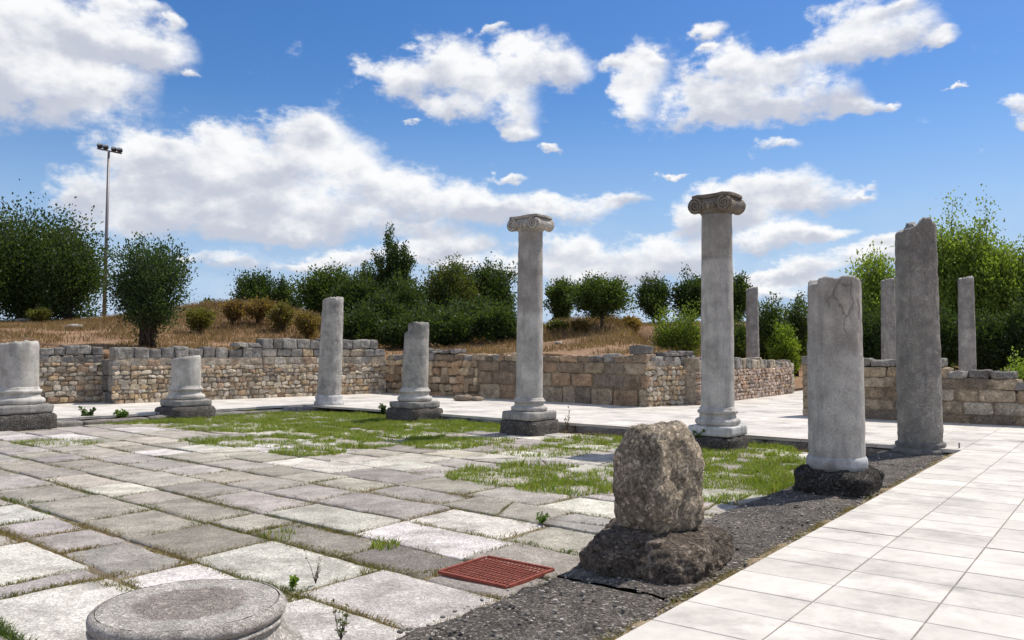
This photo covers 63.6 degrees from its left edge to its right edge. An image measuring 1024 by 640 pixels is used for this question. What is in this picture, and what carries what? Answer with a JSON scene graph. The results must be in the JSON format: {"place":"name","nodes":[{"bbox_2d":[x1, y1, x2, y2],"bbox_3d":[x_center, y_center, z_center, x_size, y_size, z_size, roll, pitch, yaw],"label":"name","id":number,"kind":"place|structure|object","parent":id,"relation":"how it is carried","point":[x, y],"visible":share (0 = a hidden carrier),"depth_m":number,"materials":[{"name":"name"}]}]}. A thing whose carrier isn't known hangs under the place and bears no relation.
{"place":"outdoors","nodes":[
{"label":"outdoors","id":0,"kind":"place"},
{"bbox_2d":[0,412,807,639],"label":"stone paving","id":1,"kind":"structure","parent":0,"point":[60,613],"depth_m":8.68,"materials":[{"name":"grey stone"}]},
{"bbox_2d":[86,579,303,639],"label":"column base","id":2,"kind":"object","parent":1,"relation":"on","point":[220,609],"visible":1,"depth_m":4.47,"materials":[{"name":"stone"}]},
{"bbox_2d":[288,575,299,587],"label":"weed plant","id":3,"kind":"object","parent":1,"relation":"on","point":[294,579],"visible":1,"depth_m":6.10,"materials":[{"name":"green plant"}]},
{"bbox_2d":[304,550,323,583],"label":"weed plant","id":4,"kind":"object","parent":1,"relation":"on","point":[316,574],"visible":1,"depth_m":6.23,"materials":[{"name":"green plant"}]},
{"bbox_2d":[332,598,349,639],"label":"weed plant","id":5,"kind":"object","parent":1,"relation":"on","point":[344,624],"visible":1,"depth_m":5.03,"materials":[{"name":"green plant"}]},
{"bbox_2d":[0,409,807,639],"bbox_3d":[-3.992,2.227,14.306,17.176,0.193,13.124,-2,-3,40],"label":"grass","id":6,"kind":"structure","parent":1,"relation":"on","point":[772,482],"depth_m":12.21,"materials":[{"name":"green plant"}]},
{"bbox_2d":[438,555,554,588],"bbox_3d":[-0.123,2.023,6.554,0.709,0.088,0.637,-2,-3,38],"label":"drain grate","id":7,"kind":"object","parent":1,"relation":"in","point":[458,571],"visible":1,"depth_m":6.52,"materials":[{"name":"red metal"}]},
{"bbox_2d":[536,510,549,524],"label":"weed plant","id":8,"kind":"object","parent":1,"relation":"on","point":[543,519],"visible":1,"depth_m":8.40,"materials":[{"name":"green plant"}]},
{"bbox_2d":[692,429,704,437],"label":"weed plant","id":9,"kind":"object","parent":1,"relation":"on","point":[699,434],"visible":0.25,"depth_m":14.85,"materials":[{"name":"green plant"}]},
{"bbox_2d":[0,305,1018,601],"bbox_3d":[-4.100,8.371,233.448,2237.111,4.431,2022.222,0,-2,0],"label":"ground","id":10,"kind":"structure","parent":0,"point":[648,331],"depth_m":33.62,"materials":[{"name":"brown soil"}]},
{"bbox_2d":[14,318,30,321],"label":"field stone","id":11,"kind":"object","parent":10,"relation":"on","point":[21,319],"visible":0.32,"depth_m":43.69,"materials":[{"name":"stone"}]},
{"bbox_2d":[23,304,53,322],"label":"shrub","id":12,"kind":"object","parent":10,"relation":"on","point":[39,313],"visible":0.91,"depth_m":41.80,"materials":[{"name":"green plant"}]},
{"bbox_2d":[0,179,124,320],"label":"broadleaf tree","id":13,"kind":"object","parent":10,"relation":"on","point":[14,246],"visible":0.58,"depth_m":44.63,"materials":[{"name":"green plant"}]},
{"bbox_2d":[18,222,119,320],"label":"broadleaf tree","id":14,"kind":"object","parent":10,"relation":"on","point":[68,265],"visible":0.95,"depth_m":43.50,"materials":[{"name":"green plant"}]},
{"bbox_2d":[39,345,102,403],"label":"rubble wall","id":15,"kind":"structure","parent":10,"relation":"on","point":[73,375],"depth_m":25.11,"materials":[{"name":"stone"}]},
{"bbox_2d":[97,143,122,315],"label":"floodlight mast","id":16,"kind":"object","parent":10,"relation":"on","point":[105,147],"visible":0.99,"depth_m":56.29,"materials":[{"name":"grey metal"}]},
{"bbox_2d":[98,229,201,347],"bbox_3d":[-13.047,-1.088,29.639,3.553,4.303,3.702,0,-2,0],"label":"broadleaf tree","id":17,"kind":"object","parent":10,"relation":"on","point":[145,288],"visible":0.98,"depth_m":29.10,"materials":[{"name":"green plant"}]},
{"bbox_2d":[180,305,218,333],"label":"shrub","id":18,"kind":"object","parent":10,"relation":"on","point":[199,319],"visible":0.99,"depth_m":36.83,"materials":[{"name":"green plant"}]},
{"bbox_2d":[194,297,220,302],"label":"shrub","id":19,"kind":"object","parent":10,"relation":"on","point":[208,299],"visible":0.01,"depth_m":61.97,"materials":[{"name":"green plant"}]},
{"bbox_2d":[219,297,246,327],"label":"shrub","id":20,"kind":"object","parent":10,"relation":"on","point":[234,311],"visible":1,"depth_m":38.83,"materials":[{"name":"yellow plant"}]},
{"bbox_2d":[101,338,386,403],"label":"rubble wall","id":21,"kind":"structure","parent":10,"relation":"on","point":[263,368],"depth_m":27.69,"materials":[{"name":"stone"}]},
{"bbox_2d":[226,266,278,300],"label":"broadleaf tree","id":22,"kind":"object","parent":10,"relation":"on","point":[259,286],"visible":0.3,"depth_m":56.39,"materials":[{"name":"green plant"}]},
{"bbox_2d":[242,296,276,324],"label":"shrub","id":23,"kind":"object","parent":10,"relation":"on","point":[256,307],"visible":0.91,"depth_m":39.79,"materials":[{"name":"yellow plant"}]},
{"bbox_2d":[264,299,296,331],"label":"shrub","id":24,"kind":"object","parent":10,"relation":"on","point":[280,316],"visible":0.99,"depth_m":38.76,"materials":[{"name":"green plant"}]},
{"bbox_2d":[270,272,302,308],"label":"shrub","id":25,"kind":"object","parent":10,"relation":"on","point":[278,293],"visible":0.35,"depth_m":55.80,"materials":[{"name":"green plant"}]},
{"bbox_2d":[292,308,320,338],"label":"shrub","id":26,"kind":"object","parent":10,"relation":"on","point":[306,324],"visible":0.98,"depth_m":36.73,"materials":[{"name":"yellow plant"}]},
{"bbox_2d":[283,257,355,314],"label":"broadleaf tree","id":27,"kind":"object","parent":10,"relation":"on","point":[311,291],"visible":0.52,"depth_m":46.28,"materials":[{"name":"green plant"}]},
{"bbox_2d":[323,267,382,316],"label":"shrub","id":28,"kind":"object","parent":10,"relation":"on","point":[351,290],"visible":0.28,"depth_m":41.43,"materials":[{"name":"green plant"}]},
{"bbox_2d":[352,260,375,284],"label":"broadleaf tree","id":29,"kind":"object","parent":10,"relation":"on","point":[368,274],"visible":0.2,"depth_m":49.11,"materials":[{"name":"green plant"}]},
{"bbox_2d":[343,299,387,345],"bbox_3d":[-6.575,0.156,35.568,2.779,2.173,2.831,0,-2,0],"label":"shrub","id":30,"kind":"object","parent":10,"relation":"on","point":[360,322],"visible":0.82,"depth_m":35.03,"materials":[{"name":"green plant"}]},
{"bbox_2d":[0,298,739,354],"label":"dry grass","id":31,"kind":"structure","parent":10,"relation":"on","point":[102,320],"depth_m":35.19,"materials":[{"name":"brown plant"}]},
{"bbox_2d":[357,289,409,339],"bbox_3d":[-6.076,-0.159,38.531,2.495,2.650,2.443,2,-3,-35],"label":"shrub","id":32,"kind":"object","parent":10,"relation":"on","point":[387,304],"visible":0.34,"depth_m":38.20,"materials":[{"name":"green plant"}]},
{"bbox_2d":[370,221,417,293],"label":"broadleaf tree","id":33,"kind":"object","parent":10,"relation":"on","point":[394,260],"visible":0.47,"depth_m":46.76,"materials":[{"name":"green plant"}]},
{"bbox_2d":[366,268,435,313],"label":"shrub","id":34,"kind":"object","parent":10,"relation":"on","point":[409,293],"visible":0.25,"depth_m":40.45,"materials":[{"name":"green plant"}]},
{"bbox_2d":[374,303,433,347],"bbox_3d":[-4.447,0.286,35.498,2.796,2.036,2.965,-2,-3,37],"label":"shrub","id":35,"kind":"object","parent":10,"relation":"on","point":[395,332],"visible":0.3,"depth_m":35.10,"materials":[{"name":"green plant"}]},
{"bbox_2d":[405,296,448,341],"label":"shrub","id":36,"kind":"object","parent":10,"relation":"on","point":[434,307],"visible":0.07,"depth_m":38.66,"materials":[{"name":"green plant"}]},
{"bbox_2d":[419,305,480,346],"bbox_3d":[-2.655,0.220,34.947,3.008,1.907,2.858,0,-2,0],"label":"shrub","id":37,"kind":"object","parent":10,"relation":"on","point":[447,328],"visible":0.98,"depth_m":34.47,"materials":[{"name":"green plant"}]},
{"bbox_2d":[413,253,489,311],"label":"broadleaf tree","id":38,"kind":"object","parent":10,"relation":"on","point":[449,283],"visible":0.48,"depth_m":42.28,"materials":[{"name":"green plant"}]},
{"bbox_2d":[430,290,511,336],"bbox_3d":[-1.854,-0.246,39.129,4.758,2.398,3.725,0,-2,0],"label":"shrub","id":39,"kind":"object","parent":10,"relation":"on","point":[475,306],"visible":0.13,"depth_m":38.72,"materials":[{"name":"green plant"}]},
{"bbox_2d":[464,301,516,342],"bbox_3d":[-0.481,0.091,35.064,3.024,1.832,2.701,1,-2,-28],"label":"shrub","id":40,"kind":"object","parent":10,"relation":"on","point":[496,324],"visible":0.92,"depth_m":34.49,"materials":[{"name":"green plant"}]},
{"bbox_2d":[465,251,517,310],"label":"broadleaf tree","id":41,"kind":"object","parent":10,"relation":"on","point":[497,281],"visible":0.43,"depth_m":44.35,"materials":[{"name":"green plant"}]},
{"bbox_2d":[57,406,950,456],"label":"stone kerb","id":42,"kind":"structure","parent":10,"relation":"on","point":[801,446],"depth_m":19.36,"materials":[{"name":"stone"}]},
{"bbox_2d":[0,340,56,431],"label":"marble column","id":43,"kind":"structure","parent":42,"relation":"on","point":[24,406],"depth_m":18.45,"materials":[{"name":"grey stone"}]},
{"bbox_2d":[113,409,129,417],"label":"weed plant","id":44,"kind":"object","parent":42,"relation":"on","point":[124,413],"visible":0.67,"depth_m":20.57,"materials":[{"name":"green plant"}]},
{"bbox_2d":[154,355,215,418],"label":"marble column","id":45,"kind":"structure","parent":42,"relation":"on","point":[185,397],"depth_m":21.45,"materials":[{"name":"white stone"}]},
{"bbox_2d":[378,403,386,414],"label":"weed plant","id":46,"kind":"object","parent":42,"relation":"on","point":[382,407],"visible":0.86,"depth_m":22.25,"materials":[{"name":"green plant"}]},
{"bbox_2d":[386,321,442,421],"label":"marble column","id":47,"kind":"structure","parent":42,"relation":"on","point":[414,401],"depth_m":20.80,"materials":[{"name":"grey stone"}]},
{"bbox_2d":[891,217,949,455],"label":"marble column","id":48,"kind":"structure","parent":42,"relation":"on","point":[919,407],"depth_m":13.70,"materials":[{"name":"grey stone"}]},
{"bbox_2d":[499,213,558,436],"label":"marble column","id":49,"kind":"structure","parent":10,"relation":"on","point":[528,414],"depth_m":17.46,"materials":[{"name":"grey stone"}]},
{"bbox_2d":[385,345,694,406],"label":"block wall","id":50,"kind":"structure","parent":10,"relation":"on","point":[644,376],"depth_m":25.27,"materials":[{"name":"stone"}]},
{"bbox_2d":[544,317,570,331],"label":"weed clump","id":51,"kind":"object","parent":10,"relation":"on","point":[552,324],"visible":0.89,"depth_m":35.80,"materials":[{"name":"green plant"}]},
{"bbox_2d":[543,275,578,320],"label":"broadleaf tree","id":52,"kind":"object","parent":10,"relation":"on","point":[558,300],"visible":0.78,"depth_m":41.63,"materials":[{"name":"green plant"}]},
{"bbox_2d":[569,317,591,332],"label":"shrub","id":53,"kind":"object","parent":10,"relation":"on","point":[581,325],"visible":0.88,"depth_m":34.76,"materials":[{"name":"brown plant"}]},
{"bbox_2d":[564,270,639,328],"bbox_3d":[3.724,-0.860,35.538,3.113,2.810,2.771,1,-2,-17],"label":"broadleaf tree","id":54,"kind":"object","parent":10,"relation":"on","point":[594,296],"visible":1,"depth_m":35.02,"materials":[{"name":"green plant"}]},
{"bbox_2d":[619,314,642,330],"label":"weed clump","id":55,"kind":"object","parent":10,"relation":"on","point":[635,322],"visible":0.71,"depth_m":36.80,"materials":[{"name":"yellow plant"}]},
{"bbox_2d":[630,271,679,323],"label":"broadleaf tree","id":56,"kind":"object","parent":10,"relation":"on","point":[651,294],"visible":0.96,"depth_m":49.65,"materials":[{"name":"green plant"}]},
{"bbox_2d":[396,450,952,639],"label":"kerb strip","id":57,"kind":"object","parent":10,"relation":"on","point":[591,609],"visible":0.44,"depth_m":5.87,"materials":[{"name":"grey gravel"}]},
{"bbox_2d":[577,518,733,584],"bbox_3d":[1.170,1.863,6.615,1.045,0.476,1.212,-1,-3,32],"label":"stone boulder","id":58,"kind":"object","parent":57,"relation":"on","point":[612,549],"visible":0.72,"depth_m":6.21,"materials":[{"name":"grey stone"}]},
{"bbox_2d":[612,420,704,533],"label":"stone block","id":59,"kind":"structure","parent":58,"relation":"on","point":[658,478],"depth_m":6.44,"materials":[{"name":"grey stone"}]},
{"bbox_2d":[615,453,954,639],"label":"soil seam","id":60,"kind":"object","parent":57,"relation":"on","point":[638,624],"visible":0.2,"depth_m":6.51,"materials":[{"name":"soil"}]},
{"bbox_2d":[590,455,950,639],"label":"seam grass","id":61,"kind":"structure","parent":60,"relation":"on","point":[817,525],"depth_m":6.12,"materials":[{"name":"green plant"}]},
{"bbox_2d":[793,275,884,497],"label":"marble column","id":62,"kind":"structure","parent":57,"relation":"on","point":[836,464],"depth_m":9.94,"materials":[{"name":"grey stone"}]},
{"bbox_2d":[649,296,700,356],"bbox_3d":[6.886,0.792,34.040,2.498,3.498,2.450,0,-2,0],"label":"shrub","id":63,"kind":"object","parent":10,"relation":"on","point":[687,336],"visible":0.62,"depth_m":33.52,"materials":[{"name":"green plant"}]},
{"bbox_2d":[667,262,700,321],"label":"broadleaf tree","id":64,"kind":"object","parent":10,"relation":"on","point":[689,287],"visible":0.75,"depth_m":49.63,"materials":[{"name":"green plant"}]},
{"bbox_2d":[688,191,748,450],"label":"marble column","id":65,"kind":"structure","parent":10,"relation":"on","point":[717,421],"depth_m":14.89,"materials":[{"name":"grey stone"}]},
{"bbox_2d":[684,357,794,404],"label":"rubble wall","id":66,"kind":"structure","parent":10,"relation":"on","point":[756,377],"depth_m":27.76,"materials":[{"name":"stone"}]},
{"bbox_2d":[733,270,752,321],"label":"broadleaf tree","id":67,"kind":"object","parent":10,"relation":"on","point":[739,292],"visible":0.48,"depth_m":51.59,"materials":[{"name":"green plant"}]},
{"bbox_2d":[733,303,759,357],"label":"shrub","id":68,"kind":"object","parent":10,"relation":"on","point":[739,341],"visible":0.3,"depth_m":39.57,"materials":[{"name":"green plant"}]},
{"bbox_2d":[746,286,759,357],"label":"marble column","id":69,"kind":"structure","parent":10,"relation":"on","point":[752,330],"depth_m":35.80,"materials":[{"name":"grey stone"}]},
{"bbox_2d":[758,291,796,359],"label":"shrub","id":70,"kind":"object","parent":10,"relation":"on","point":[767,316],"visible":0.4,"depth_m":42.71,"materials":[{"name":"green plant"}]},
{"bbox_2d":[763,319,801,377],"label":"shrub","id":71,"kind":"object","parent":10,"relation":"on","point":[785,348],"visible":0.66,"depth_m":41.66,"materials":[{"name":"green plant"}]},
{"bbox_2d":[781,290,807,375],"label":"broadleaf tree","id":72,"kind":"object","parent":10,"relation":"on","point":[796,318],"visible":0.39,"depth_m":46.67,"materials":[{"name":"green plant"}]},
{"bbox_2d":[839,241,895,354],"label":"broadleaf tree","id":73,"kind":"object","parent":10,"relation":"on","point":[872,275],"visible":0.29,"depth_m":40.69,"materials":[{"name":"green plant"}]},
{"bbox_2d":[862,289,880,357],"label":"shrub","id":74,"kind":"object","parent":10,"relation":"on","point":[867,329],"visible":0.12,"depth_m":36.35,"materials":[{"name":"green plant"}]},
{"bbox_2d":[864,298,895,366],"bbox_3d":[16.890,0.722,35.941,3.429,4.284,3.005,0,-2,0],"label":"shrub","id":75,"kind":"object","parent":10,"relation":"on","point":[877,344],"visible":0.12,"depth_m":35.82,"materials":[{"name":"green plant"}]},
{"bbox_2d":[881,278,895,359],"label":"marble column","id":76,"kind":"structure","parent":10,"relation":"on","point":[888,333],"depth_m":33.31,"materials":[{"name":"grey stone"}]},
{"bbox_2d":[801,356,1023,425],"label":"block wall","id":77,"kind":"structure","parent":10,"relation":"on","point":[984,396],"depth_m":18.22,"materials":[{"name":"stone"}]},
{"bbox_2d":[893,189,994,370],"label":"broadleaf tree","id":78,"kind":"object","parent":10,"relation":"on","point":[946,249],"visible":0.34,"depth_m":41.21,"materials":[{"name":"green plant"}]},
{"bbox_2d":[939,300,957,370],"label":"shrub","id":79,"kind":"object","parent":10,"relation":"on","point":[945,318],"visible":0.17,"depth_m":36.18,"materials":[{"name":"green plant"}]},
{"bbox_2d":[958,276,976,370],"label":"marble column","id":80,"kind":"structure","parent":10,"relation":"on","point":[966,333],"depth_m":30.80,"materials":[{"name":"grey stone"}]},
{"bbox_2d":[940,304,1022,370],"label":"shrub","id":81,"kind":"object","parent":10,"relation":"on","point":[987,329],"visible":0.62,"depth_m":35.33,"materials":[{"name":"green plant"}]},
{"bbox_2d":[946,183,1023,321],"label":"broadleaf tree","id":82,"kind":"object","parent":10,"relation":"on","point":[990,255],"visible":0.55,"depth_m":40.27,"materials":[{"name":"green plant"}]},
{"bbox_2d":[978,234,1023,331],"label":"broadleaf tree","id":83,"kind":"object","parent":10,"relation":"on","point":[1017,277],"visible":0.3,"depth_m":39.80,"materials":[{"name":"green plant"}]},
{"bbox_2d":[993,288,1023,370],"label":"shrub","id":84,"kind":"object","parent":10,"relation":"on","point":[1017,323],"visible":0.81,"depth_m":34.94,"materials":[{"name":"green plant"}]},
{"bbox_2d":[1000,346,1023,381],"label":"shrub","id":85,"kind":"object","parent":10,"relation":"on","point":[1020,372],"visible":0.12,"depth_m":22.46,"materials":[{"name":"green plant"}]},
{"bbox_2d":[0,0,1023,323],"label":"sky","id":86,"kind":"structure","parent":0,"point":[285,137],"materials":[{"name":"blue"}]},
{"bbox_2d":[52,391,1023,639],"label":"marble pavement","id":87,"kind":"structure","parent":0,"point":[901,586],"depth_m":6.59,"materials":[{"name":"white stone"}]},
{"bbox_2d":[78,406,95,420],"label":"weed plant","id":88,"kind":"object","parent":87,"relation":"on","point":[85,412],"visible":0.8,"depth_m":20.27,"materials":[{"name":"green plant"}]},
{"bbox_2d":[314,296,343,404],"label":"marble column","id":89,"kind":"structure","parent":87,"relation":"on","point":[330,367],"depth_m":24.37,"materials":[{"name":"grey stone"}]},
{"bbox_2d":[453,395,471,400],"bbox_3d":[-1.583,2.493,26.474,0.565,0.198,0.449,-2,-3,38],"label":"loose stone","id":90,"kind":"object","parent":87,"relation":"on","point":[462,397],"visible":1,"depth_m":26.30,"materials":[{"name":"stone"}]},
{"bbox_2d":[471,396,483,400],"bbox_3d":[-1.118,2.521,26.493,0.368,0.147,0.445,-2,-3,36],"label":"loose stone","id":91,"kind":"object","parent":87,"relation":"on","point":[476,398],"visible":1,"depth_m":26.34,"materials":[{"name":"stone"}]},
{"bbox_2d":[564,406,569,428],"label":"weed plant","id":92,"kind":"object","parent":87,"relation":"on","point":[567,425],"visible":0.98,"depth_m":18.31,"materials":[{"name":"green plant"}]}
]}

